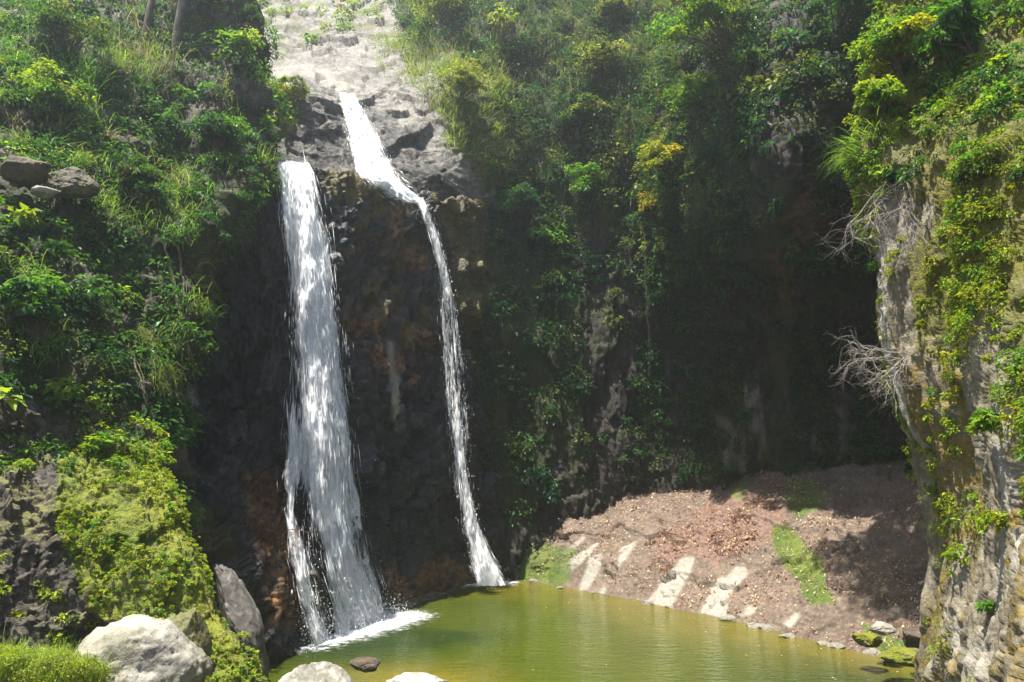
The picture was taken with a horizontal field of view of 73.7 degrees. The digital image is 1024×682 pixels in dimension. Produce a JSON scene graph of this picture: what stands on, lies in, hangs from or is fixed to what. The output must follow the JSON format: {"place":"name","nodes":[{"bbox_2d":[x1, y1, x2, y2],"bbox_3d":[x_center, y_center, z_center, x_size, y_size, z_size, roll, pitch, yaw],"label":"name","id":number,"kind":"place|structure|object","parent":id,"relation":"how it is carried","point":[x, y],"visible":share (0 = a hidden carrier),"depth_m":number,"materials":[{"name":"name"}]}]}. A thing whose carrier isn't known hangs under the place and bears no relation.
{"place":"outdoors","nodes":[
{"label":"outdoors","id":0,"kind":"place"},
{"bbox_2d":[0,404,258,681],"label":"mossy rock slope","id":1,"kind":"structure","parent":0,"point":[31,539],"depth_m":10.59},
{"bbox_2d":[0,396,176,475],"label":"undergrowth","id":2,"kind":"object","parent":1,"relation":"on","point":[29,463],"visible":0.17,"depth_m":11.99,"materials":[{"name":"green plant"}]},
{"bbox_2d":[78,431,128,458],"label":"shrub","id":3,"kind":"object","parent":1,"relation":"on","point":[99,443],"visible":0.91,"depth_m":12.12,"materials":[{"name":"green plant"}]},
{"bbox_2d":[0,396,268,681],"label":"moss","id":4,"kind":"object","parent":1,"relation":"on","point":[47,593],"visible":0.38,"depth_m":10.65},
{"bbox_2d":[53,438,260,681],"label":"moss","id":5,"kind":"object","parent":1,"relation":"on","point":[132,480],"visible":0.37,"depth_m":10.80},
{"bbox_2d":[71,440,254,674],"bbox_3d":[-7.158,4.629,13.122,2.860,5.383,7.958,7,-11,-36],"label":"moss","id":6,"kind":"object","parent":1,"relation":"on","point":[156,475],"visible":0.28,"depth_m":10.81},
{"bbox_2d":[0,0,280,521],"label":"cliff","id":7,"kind":"structure","parent":0,"point":[39,419],"depth_m":16.47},
{"bbox_2d":[0,387,27,410],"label":"broad leaf plant","id":8,"kind":"object","parent":7,"relation":"on","point":[12,403],"visible":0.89,"depth_m":11.28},
{"bbox_2d":[1,123,33,153],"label":"grass tuft","id":9,"kind":"object","parent":7,"relation":"on","point":[24,140],"visible":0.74,"depth_m":15.82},
{"bbox_2d":[0,155,50,185],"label":"boulder","id":10,"kind":"object","parent":7,"relation":"on","point":[21,170],"visible":1,"depth_m":14.06,"materials":[{"name":"grey stone"}]},
{"bbox_2d":[0,271,71,318],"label":"shrub","id":11,"kind":"object","parent":7,"relation":"on","point":[22,297],"visible":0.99,"depth_m":12.04,"materials":[{"name":"green plant"}]},
{"bbox_2d":[30,185,61,199],"bbox_3d":[-9.316,-2.957,13.641,0.496,0.256,0.391,7,-12,-39],"label":"stone","id":12,"kind":"object","parent":7,"relation":"on","point":[44,192],"visible":1,"depth_m":13.53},
{"bbox_2d":[8,57,98,120],"bbox_3d":[-11.388,-6.139,17.025,1.884,1.272,2.025,4,-10,-25],"label":"bush","id":13,"kind":"object","parent":7,"relation":"on","point":[55,86],"visible":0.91,"depth_m":16.71,"materials":[{"name":"green plant"}]},
{"bbox_2d":[46,215,85,255],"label":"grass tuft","id":14,"kind":"object","parent":7,"relation":"on","point":[62,239],"visible":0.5,"depth_m":14.45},
{"bbox_2d":[19,0,119,60],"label":"bush","id":15,"kind":"object","parent":7,"relation":"on","point":[53,20],"visible":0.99,"depth_m":18.43,"materials":[{"name":"green plant"}]},
{"bbox_2d":[46,166,100,197],"bbox_3d":[-9.508,-3.398,14.899,0.960,0.745,0.960,0,-9,0],"label":"boulder","id":16,"kind":"object","parent":7,"relation":"on","point":[75,182],"visible":0.9,"depth_m":14.56,"materials":[{"name":"grey stone"}]},
{"bbox_2d":[69,144,108,170],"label":"grass tuft","id":17,"kind":"object","parent":7,"relation":"on","point":[80,156],"visible":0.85,"depth_m":16.11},
{"bbox_2d":[44,43,138,99],"bbox_3d":[-11.297,-7.213,18.294,2.062,1.975,1.741,-2,-9,12],"label":"grass tuft","id":18,"kind":"object","parent":7,"relation":"on","point":[87,74],"visible":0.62,"depth_m":18.32,"materials":[{"name":"green plant"}]},
{"bbox_2d":[108,283,144,309],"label":"shrub","id":19,"kind":"object","parent":7,"relation":"on","point":[126,292],"visible":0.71,"depth_m":15.05,"materials":[{"name":"green plant"}]},
{"bbox_2d":[114,214,143,240],"bbox_3d":[-8.910,-2.600,15.860,0.689,0.638,0.762,0,-9,0],"label":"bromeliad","id":20,"kind":"object","parent":7,"relation":"attached to","point":[124,233],"visible":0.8,"depth_m":15.95,"materials":[{"name":"green plant"}]},
{"bbox_2d":[112,161,166,202],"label":"shrub","id":21,"kind":"object","parent":7,"relation":"on","point":[140,178],"visible":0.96,"depth_m":16.73,"materials":[{"name":"green plant"}]},
{"bbox_2d":[0,0,295,527],"bbox_3d":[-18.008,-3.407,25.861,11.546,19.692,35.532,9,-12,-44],"label":"undergrowth","id":22,"kind":"object","parent":7,"relation":"on","point":[267,123],"visible":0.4,"depth_m":16.50,"materials":[{"name":"green plant"}]},
{"bbox_2d":[141,0,154,48],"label":"tree","id":23,"kind":"object","parent":7,"relation":"on","point":[148,15],"visible":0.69,"depth_m":21.15,"materials":[{"name":"brown plant"}]},
{"bbox_2d":[0,0,296,386],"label":"hanging grass","id":24,"kind":"structure","parent":7,"relation":"on","point":[145,50],"depth_m":17.44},
{"bbox_2d":[127,318,172,366],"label":"grass tuft","id":25,"kind":"object","parent":7,"relation":"on","point":[143,334],"visible":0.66,"depth_m":14.79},
{"bbox_2d":[131,350,171,477],"bbox_3d":[-7.387,1.483,13.924,1.172,2.642,0.171,-1,-9,8],"label":"vine","id":26,"kind":"object","parent":7,"relation":"hanging from","point":[143,392],"visible":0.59,"depth_m":14.00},
{"bbox_2d":[105,0,201,93],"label":"hanging grass","id":27,"kind":"structure","parent":7,"relation":"on","point":[135,32],"depth_m":20.26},
{"bbox_2d":[144,353,189,408],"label":"grass tuft","id":28,"kind":"object","parent":7,"relation":"on","point":[161,377],"visible":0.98,"depth_m":14.25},
{"bbox_2d":[170,0,186,59],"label":"tree","id":29,"kind":"object","parent":7,"relation":"on","point":[179,19],"visible":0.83,"depth_m":21.08,"materials":[{"name":"brown plant"}]},
{"bbox_2d":[163,241,197,398],"bbox_3d":[-8.137,-0.514,16.745,0.908,3.696,2.952,3,-9,-20],"label":"vine","id":30,"kind":"object","parent":7,"relation":"hanging from","point":[171,273],"visible":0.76,"depth_m":16.16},
{"bbox_2d":[177,231,190,335],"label":"vine","id":31,"kind":"object","parent":7,"relation":"hanging from","point":[180,266],"visible":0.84,"depth_m":16.41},
{"bbox_2d":[181,110,249,151],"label":"shrub","id":32,"kind":"object","parent":7,"relation":"on","point":[220,128],"visible":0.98,"depth_m":18.88,"materials":[{"name":"green plant"}]},
{"bbox_2d":[185,193,262,383],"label":"creepers","id":33,"kind":"object","parent":7,"relation":"attached to","point":[204,356],"visible":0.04,"depth_m":19.67,"materials":[{"name":"green plant"}]},
{"bbox_2d":[217,25,265,69],"bbox_3d":[-8.165,-9.001,20.745,1.367,1.252,1.581,0,-9,0],"label":"sapling","id":34,"kind":"object","parent":7,"relation":"on","point":[244,40],"visible":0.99,"depth_m":20.45,"materials":[{"name":"green plant"}]},
{"bbox_2d":[182,159,524,664],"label":"waterfall cliff","id":35,"kind":"structure","parent":0,"point":[391,295],"depth_m":22.24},
{"bbox_2d":[205,288,229,301],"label":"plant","id":36,"kind":"object","parent":35,"relation":"on","point":[222,296],"visible":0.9,"depth_m":19.86,"materials":[{"name":"green plant"}]},
{"bbox_2d":[213,564,268,678],"bbox_3d":[-5.678,5.958,14.450,1.208,2.408,1.118,-8,-12,43],"label":"rock slab","id":37,"kind":"object","parent":35,"relation":"on","point":[239,611],"visible":0.68,"depth_m":14.19,"materials":[{"name":"grey stone"}]},
{"bbox_2d":[251,458,301,514],"bbox_3d":[-6.795,4.027,18.570,2.198,1.859,0.939,1,-9,-8],"label":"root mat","id":38,"kind":"object","parent":35,"relation":"attached to","point":[268,494],"visible":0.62,"depth_m":18.62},
{"bbox_2d":[253,510,307,568],"bbox_3d":[-6.065,5.143,17.497,1.926,1.654,0.957,0,-9,0],"label":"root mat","id":39,"kind":"object","parent":35,"relation":"attached to","point":[272,541],"visible":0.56,"depth_m":17.55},
{"bbox_2d":[276,152,423,649],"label":"waterfall","id":40,"kind":"structure","parent":35,"relation":"on","point":[318,456],"depth_m":19.46,"materials":[{"name":"liquid"}]},
{"bbox_2d":[417,197,517,586],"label":"waterfall","id":41,"kind":"structure","parent":35,"relation":"on","point":[487,572],"depth_m":24.26,"materials":[{"name":"liquid"}]},
{"bbox_2d":[258,0,519,206],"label":"gorge slope","id":42,"kind":"structure","parent":0,"point":[331,64],"depth_m":30.28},
{"bbox_2d":[267,75,311,111],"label":"bush","id":43,"kind":"object","parent":42,"relation":"on","point":[296,90],"visible":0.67,"depth_m":27.86,"materials":[{"name":"green plant"}]},
{"bbox_2d":[339,92,421,204],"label":"waterfall","id":44,"kind":"structure","parent":42,"relation":"on","point":[376,168],"depth_m":26.90,"materials":[{"name":"liquid"}]},
{"bbox_2d":[258,0,522,174],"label":"undergrowth","id":45,"kind":"object","parent":42,"relation":"on","point":[402,39],"visible":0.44,"depth_m":32.41,"materials":[{"name":"green plant"}]},
{"bbox_2d":[396,0,482,27],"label":"bush","id":46,"kind":"object","parent":42,"relation":"on","point":[441,13],"visible":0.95,"depth_m":35.23,"materials":[{"name":"green plant"}]},
{"bbox_2d":[362,18,523,191],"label":"meadow grass","id":47,"kind":"structure","parent":42,"relation":"on","point":[428,66],"depth_m":32.10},
{"bbox_2d":[434,56,492,102],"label":"bush","id":48,"kind":"object","parent":42,"relation":"on","point":[464,82],"visible":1,"depth_m":29.42,"materials":[{"name":"green plant"}]},
{"bbox_2d":[485,2,523,46],"bbox_3d":[-0.470,-15.676,33.791,1.777,2.002,1.504,9,-12,-44],"label":"sapling","id":49,"kind":"object","parent":42,"relation":"on","point":[497,16],"visible":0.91,"depth_m":33.84,"materials":[{"name":"green plant"}]},
{"bbox_2d":[267,579,914,681],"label":"pool water","id":50,"kind":"structure","parent":0,"point":[514,632],"depth_m":17.30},
{"bbox_2d":[349,656,380,672],"bbox_3d":[-3.088,6.777,14.331,0.659,0.264,0.498,0,-9,0],"label":"stone","id":51,"kind":"object","parent":50,"relation":"in","point":[365,664],"visible":1,"depth_m":14.18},
{"bbox_2d":[401,600,417,605],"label":"shore stone","id":52,"kind":"object","parent":50,"relation":"in","point":[409,603],"visible":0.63,"depth_m":21.91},
{"bbox_2d":[405,597,418,604],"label":"shore stone","id":53,"kind":"object","parent":50,"relation":"in","point":[414,599],"visible":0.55,"depth_m":22.12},
{"bbox_2d":[416,597,428,601],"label":"shore stone","id":54,"kind":"object","parent":50,"relation":"in","point":[421,599],"visible":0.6,"depth_m":22.48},
{"bbox_2d":[420,594,436,600],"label":"shore stone","id":55,"kind":"object","parent":50,"relation":"in","point":[430,597],"visible":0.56,"depth_m":22.72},
{"bbox_2d":[428,591,444,597],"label":"shore stone","id":56,"kind":"object","parent":50,"relation":"in","point":[436,594],"visible":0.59,"depth_m":23.07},
{"bbox_2d":[395,0,910,579],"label":"back cliff","id":57,"kind":"structure","parent":0,"point":[611,356],"depth_m":27.48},
{"bbox_2d":[492,182,540,218],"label":"shrub","id":58,"kind":"object","parent":57,"relation":"on","point":[517,197],"visible":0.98,"depth_m":29.79,"materials":[{"name":"green plant"}]},
{"bbox_2d":[521,222,569,251],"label":"shrub","id":59,"kind":"object","parent":57,"relation":"on","point":[545,235],"visible":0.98,"depth_m":29.86,"materials":[{"name":"green plant"}]},
{"bbox_2d":[387,0,770,213],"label":"hanging grass","id":60,"kind":"structure","parent":57,"relation":"attached to","point":[564,69],"depth_m":32.34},
{"bbox_2d":[555,92,613,130],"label":"bush","id":61,"kind":"object","parent":57,"relation":"on","point":[582,110],"visible":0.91,"depth_m":31.24,"materials":[{"name":"green plant"}]},
{"bbox_2d":[563,161,607,195],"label":"shrub","id":62,"kind":"object","parent":57,"relation":"on","point":[587,178],"visible":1,"depth_m":30.31,"materials":[{"name":"green plant"}]},
{"bbox_2d":[572,39,637,94],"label":"bush","id":63,"kind":"object","parent":57,"relation":"on","point":[602,55],"visible":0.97,"depth_m":32.02,"materials":[{"name":"green plant"}]},
{"bbox_2d":[592,0,637,31],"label":"bush","id":64,"kind":"object","parent":57,"relation":"on","point":[610,8],"visible":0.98,"depth_m":34.43,"materials":[{"name":"green plant"}]},
{"bbox_2d":[388,0,877,529],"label":"undergrowth","id":65,"kind":"object","parent":57,"relation":"on","point":[742,94],"visible":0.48,"depth_m":29.10,"materials":[{"name":"green plant"}]},
{"bbox_2d":[644,231,650,376],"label":"vine","id":66,"kind":"object","parent":57,"relation":"hanging from","point":[646,300],"visible":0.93,"depth_m":28.61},
{"bbox_2d":[636,187,660,211],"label":"shrub","id":67,"kind":"object","parent":57,"relation":"on","point":[648,201],"visible":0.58,"depth_m":28.28,"materials":[{"name":"yellow plant"}]},
{"bbox_2d":[644,128,670,144],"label":"grass tuft","id":68,"kind":"object","parent":57,"relation":"on","point":[662,135],"visible":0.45,"depth_m":28.14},
{"bbox_2d":[636,140,684,174],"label":"shrub","id":69,"kind":"object","parent":57,"relation":"on","point":[657,155],"visible":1,"depth_m":26.40,"materials":[{"name":"yellow plant"}]},
{"bbox_2d":[669,0,690,9],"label":"shrub","id":70,"kind":"object","parent":57,"relation":"on","point":[676,2],"visible":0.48,"depth_m":28.89,"materials":[{"name":"green plant"}]},
{"bbox_2d":[466,133,912,484],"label":"creepers","id":71,"kind":"object","parent":57,"relation":"attached to","point":[724,251],"visible":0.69,"depth_m":26.09,"materials":[{"name":"green plant"}]},
{"bbox_2d":[665,71,726,113],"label":"shrub","id":72,"kind":"object","parent":57,"relation":"on","point":[696,85],"visible":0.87,"depth_m":25.36,"materials":[{"name":"green plant"}]},
{"bbox_2d":[644,0,748,58],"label":"tree","id":73,"kind":"object","parent":57,"relation":"on","point":[698,15],"visible":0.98,"depth_m":24.44,"materials":[{"name":"green plant"}]},
{"bbox_2d":[801,0,879,49],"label":"tree","id":74,"kind":"object","parent":57,"relation":"on","point":[859,9],"visible":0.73,"depth_m":22.54,"materials":[{"name":"green plant"}]},
{"bbox_2d":[502,456,927,656],"bbox_3d":[6.587,6.290,24.348,20.144,6.742,10.825,-8,-12,42],"label":"rock apron","id":75,"kind":"object","parent":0,"point":[822,611],"visible":0.32,"depth_m":22.10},
{"bbox_2d":[641,600,654,604],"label":"shore stone","id":76,"kind":"object","parent":75,"relation":"on","point":[649,602],"visible":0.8,"depth_m":22.11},
{"bbox_2d":[519,455,923,652],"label":"fallen leaves","id":77,"kind":"object","parent":75,"relation":"on","point":[904,571],"visible":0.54,"depth_m":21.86,"materials":[{"name":"brown plant"}]},
{"bbox_2d":[718,615,736,620],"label":"shore stone","id":78,"kind":"object","parent":75,"relation":"on","point":[727,618],"visible":0.8,"depth_m":19.99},
{"bbox_2d":[746,622,763,627],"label":"shore stone","id":79,"kind":"object","parent":75,"relation":"on","point":[753,625],"visible":0.61,"depth_m":19.28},
{"bbox_2d":[758,624,773,629],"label":"shore stone","id":80,"kind":"object","parent":75,"relation":"on","point":[766,627],"visible":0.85,"depth_m":19.01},
{"bbox_2d":[778,633,795,637],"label":"shore stone","id":81,"kind":"object","parent":75,"relation":"on","point":[788,635],"visible":0.77,"depth_m":18.23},
{"bbox_2d":[817,640,828,645],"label":"shore stone","id":82,"kind":"object","parent":75,"relation":"on","point":[823,643],"visible":0.76,"depth_m":17.51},
{"bbox_2d":[827,642,844,648],"bbox_3d":[8.273,7.775,17.332,0.495,0.227,0.305,0,-9,0],"label":"shore stone","id":83,"kind":"object","parent":75,"relation":"on","point":[837,645],"visible":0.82,"depth_m":17.28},
{"bbox_2d":[851,632,882,647],"bbox_3d":[8.116,6.801,15.583,0.578,0.310,0.536,6,-11,-33],"label":"stone","id":84,"kind":"object","parent":75,"relation":"on","point":[870,640],"visible":1,"depth_m":15.40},
{"bbox_2d":[863,648,880,654],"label":"shore stone","id":85,"kind":"object","parent":75,"relation":"on","point":[870,651],"visible":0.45,"depth_m":16.73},
{"bbox_2d":[869,621,896,634],"bbox_3d":[8.676,6.722,15.952,0.470,0.289,0.539,7,-12,-40],"label":"stone","id":86,"kind":"object","parent":75,"relation":"on","point":[880,627],"visible":0.99,"depth_m":15.84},
{"bbox_2d":[877,646,917,666],"bbox_3d":[8.338,6.741,14.619,1.004,0.343,0.856,0,-9,0],"label":"stone","id":87,"kind":"object","parent":75,"relation":"on","point":[904,656],"visible":0.84,"depth_m":14.39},
{"bbox_2d":[902,626,920,648],"bbox_3d":[9.082,6.634,15.101,0.822,0.592,0.568,0,-9,0],"label":"stone","id":88,"kind":"object","parent":75,"relation":"on","point":[911,636],"visible":0.44,"depth_m":15.05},
{"bbox_2d":[854,0,1023,681],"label":"cliff","id":89,"kind":"structure","parent":0,"point":[987,646],"depth_m":8.96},
{"bbox_2d":[818,128,866,184],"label":"grass tuft","id":90,"kind":"object","parent":89,"relation":"on","point":[850,152],"visible":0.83,"depth_m":11.07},
{"bbox_2d":[829,319,925,414],"bbox_3d":[5.119,0.374,9.771,1.327,1.583,1.216,0,-9,0],"label":"dead shrub","id":91,"kind":"object","parent":89,"relation":"attached to","point":[879,357],"visible":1,"depth_m":9.81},
{"bbox_2d":[852,74,906,118],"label":"bush","id":92,"kind":"object","parent":89,"relation":"on","point":[879,93],"visible":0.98,"depth_m":10.78,"materials":[{"name":"green plant"}]},
{"bbox_2d":[818,169,944,274],"bbox_3d":[5.901,-1.681,10.094,2.252,2.085,3.156,3,-9,-18],"label":"dead shrub","id":93,"kind":"object","parent":89,"relation":"hanging from","point":[890,217],"visible":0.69,"depth_m":10.21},
{"bbox_2d":[855,101,909,148],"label":"grass tuft","id":94,"kind":"object","parent":89,"relation":"on","point":[876,130],"visible":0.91,"depth_m":10.84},
{"bbox_2d":[841,12,937,81],"bbox_3d":[6.189,-4.860,11.065,0.941,1.056,1.410,5,-10,-30],"label":"bush","id":95,"kind":"object","parent":89,"relation":"on","point":[887,39],"visible":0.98,"depth_m":11.04,"materials":[{"name":"green plant"}]},
{"bbox_2d":[839,0,1023,186],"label":"wall plants","id":96,"kind":"object","parent":89,"relation":"attached to","point":[1003,87],"depth_m":10.11,"materials":[{"name":"green plant"}]},
{"bbox_2d":[841,0,1023,681],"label":"wall plants","id":97,"kind":"object","parent":89,"relation":"on","point":[959,299],"depth_m":8.74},
{"bbox_2d":[903,0,997,58],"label":"shrub","id":98,"kind":"object","parent":89,"relation":"on","point":[958,23],"visible":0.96,"depth_m":10.38,"materials":[{"name":"green plant"}]},
{"bbox_2d":[924,0,1023,659],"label":"wall plants","id":99,"kind":"object","parent":89,"relation":"attached to","point":[1011,369],"depth_m":8.54,"materials":[{"name":"green plant"}]},
{"bbox_2d":[973,599,994,613],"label":"plant","id":100,"kind":"object","parent":89,"relation":"on","point":[985,606],"visible":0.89,"depth_m":7.67,"materials":[{"name":"green plant"}]},
{"bbox_2d":[965,407,1003,435],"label":"plant","id":101,"kind":"object","parent":89,"relation":"on","point":[981,420],"visible":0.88,"depth_m":7.62,"materials":[{"name":"green plant"}]},
{"bbox_2d":[974,508,1009,534],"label":"plant","id":102,"kind":"object","parent":89,"relation":"on","point":[989,518],"visible":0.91,"depth_m":7.46,"materials":[{"name":"green plant"}]},
{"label":"river bank","id":103,"kind":"structure","parent":0,"visible":0},
{"bbox_2d":[0,620,120,681],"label":"bank grass","id":104,"kind":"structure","parent":103,"relation":"on","point":[5,679],"depth_m":7.79,"materials":[{"name":"green plant"}]},
{"bbox_2d":[68,614,213,681],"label":"boulder","id":105,"kind":"object","parent":103,"relation":"on","point":[152,649],"visible":0.83,"depth_m":8.80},
{"bbox_2d":[167,607,212,681],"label":"boulder","id":106,"kind":"object","parent":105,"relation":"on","point":[191,624],"visible":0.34,"depth_m":9.65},
{"bbox_2d":[278,661,353,681],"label":"boulder","id":107,"kind":"object","parent":103,"relation":"on","point":[323,671],"visible":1,"depth_m":8.86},
{"bbox_2d":[386,672,448,681],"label":"boulder","id":108,"kind":"object","parent":103,"relation":"on","point":[414,677],"visible":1,"depth_m":9.71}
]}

